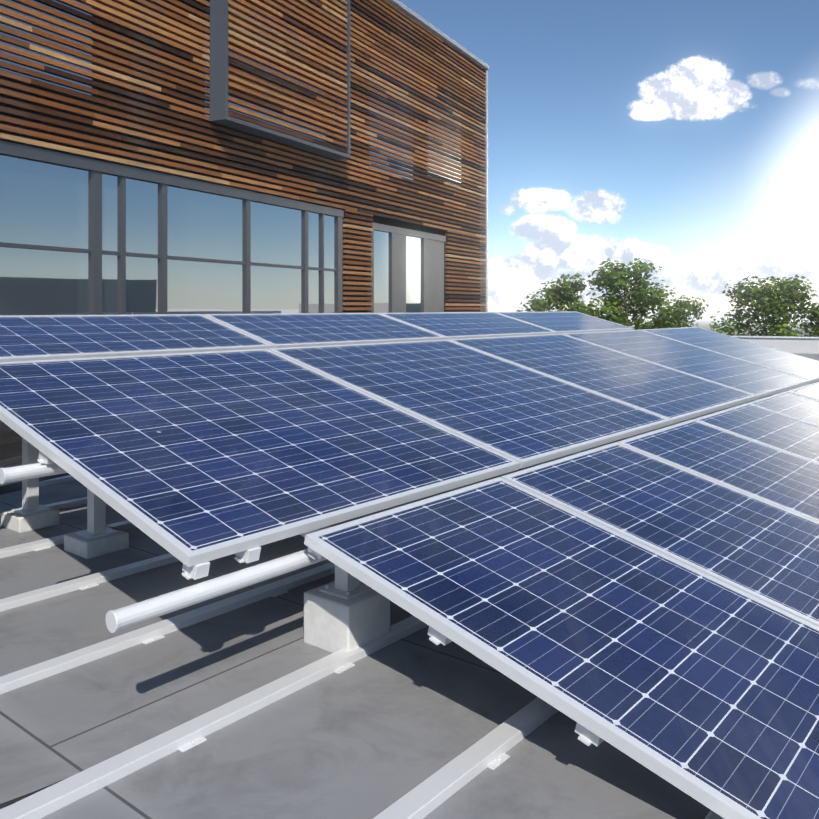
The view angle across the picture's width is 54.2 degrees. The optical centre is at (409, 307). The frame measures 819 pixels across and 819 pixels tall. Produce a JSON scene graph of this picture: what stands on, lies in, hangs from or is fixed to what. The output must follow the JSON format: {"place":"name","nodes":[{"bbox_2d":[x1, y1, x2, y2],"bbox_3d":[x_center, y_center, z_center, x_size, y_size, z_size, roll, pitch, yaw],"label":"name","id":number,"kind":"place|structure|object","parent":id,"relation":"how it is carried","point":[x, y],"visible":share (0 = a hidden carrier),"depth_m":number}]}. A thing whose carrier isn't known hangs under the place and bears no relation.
{"place":"outdoors","nodes":[
{"label":"outdoors","id":0,"kind":"place"},
{"bbox_2d":[0,0,479,467],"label":"building","id":1,"kind":"structure","parent":0,"point":[44,204],"depth_m":8.25},
{"bbox_2d":[0,0,485,312],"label":"building wood slats","id":2,"kind":"structure","parent":1,"relation":"attached to","point":[433,62],"depth_m":9.63},
{"bbox_2d":[0,0,488,494],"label":"building frames","id":3,"kind":"structure","parent":1,"relation":"attached to","point":[432,272],"depth_m":9.15},
{"bbox_2d":[0,353,818,818],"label":"roof slab","id":4,"kind":"structure","parent":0,"point":[376,733],"depth_m":2.94},
{"bbox_2d":[0,778,66,807],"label":"roof cable","id":5,"kind":"object","parent":4,"relation":"on","point":[10,802],"visible":0.65,"depth_m":2.44},
{"bbox_2d":[1,504,389,652],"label":"concrete blocks","id":6,"kind":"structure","parent":4,"relation":"on","point":[332,624],"depth_m":3.56},
{"bbox_2d":[0,475,558,818],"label":"mounting rails","id":7,"kind":"object","parent":4,"relation":"on","point":[428,795],"visible":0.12,"depth_m":3.01},
{"bbox_2d":[0,381,818,818],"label":"pv mounting steel","id":8,"kind":"object","parent":4,"relation":"on","point":[32,469],"visible":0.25,"depth_m":3.14},
{"bbox_2d":[0,311,818,818],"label":"solar panel frames","id":9,"kind":"structure","parent":8,"relation":"on","point":[658,763],"depth_m":3.65},
{"bbox_2d":[0,312,818,818],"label":"solar panels","id":10,"kind":"object","parent":9,"relation":"in","point":[710,682],"visible":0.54,"depth_m":4.09},
{"bbox_2d":[399,0,818,309],"label":"sky","id":11,"kind":"structure","parent":0,"point":[682,136]},
{"bbox_2d":[488,310,816,336],"bbox_3d":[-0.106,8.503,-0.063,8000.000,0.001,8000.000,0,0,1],"label":"ground","id":12,"kind":"structure","parent":0,"point":[705,321],"depth_m":587.58},
{"bbox_2d":[521,273,604,318],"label":"tree","id":13,"kind":"object","parent":12,"relation":"on","point":[554,293],"depth_m":61.50},
{"bbox_2d":[586,258,675,329],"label":"tree","id":14,"kind":"object","parent":12,"relation":"on","point":[614,278],"depth_m":63.02},
{"bbox_2d":[653,295,708,327],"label":"tree","id":15,"kind":"object","parent":12,"relation":"on","point":[680,312],"depth_m":59.20},
{"bbox_2d":[709,274,818,336],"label":"tree","id":16,"kind":"object","parent":12,"relation":"on","point":[766,296],"depth_m":50.60},
{"bbox_2d":[792,302,818,336],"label":"tree","id":17,"kind":"object","parent":12,"relation":"on","point":[813,327],"depth_m":49.74},
{"bbox_2d":[732,336,818,353],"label":"roof parapet","id":18,"kind":"structure","parent":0,"point":[809,345],"depth_m":26.63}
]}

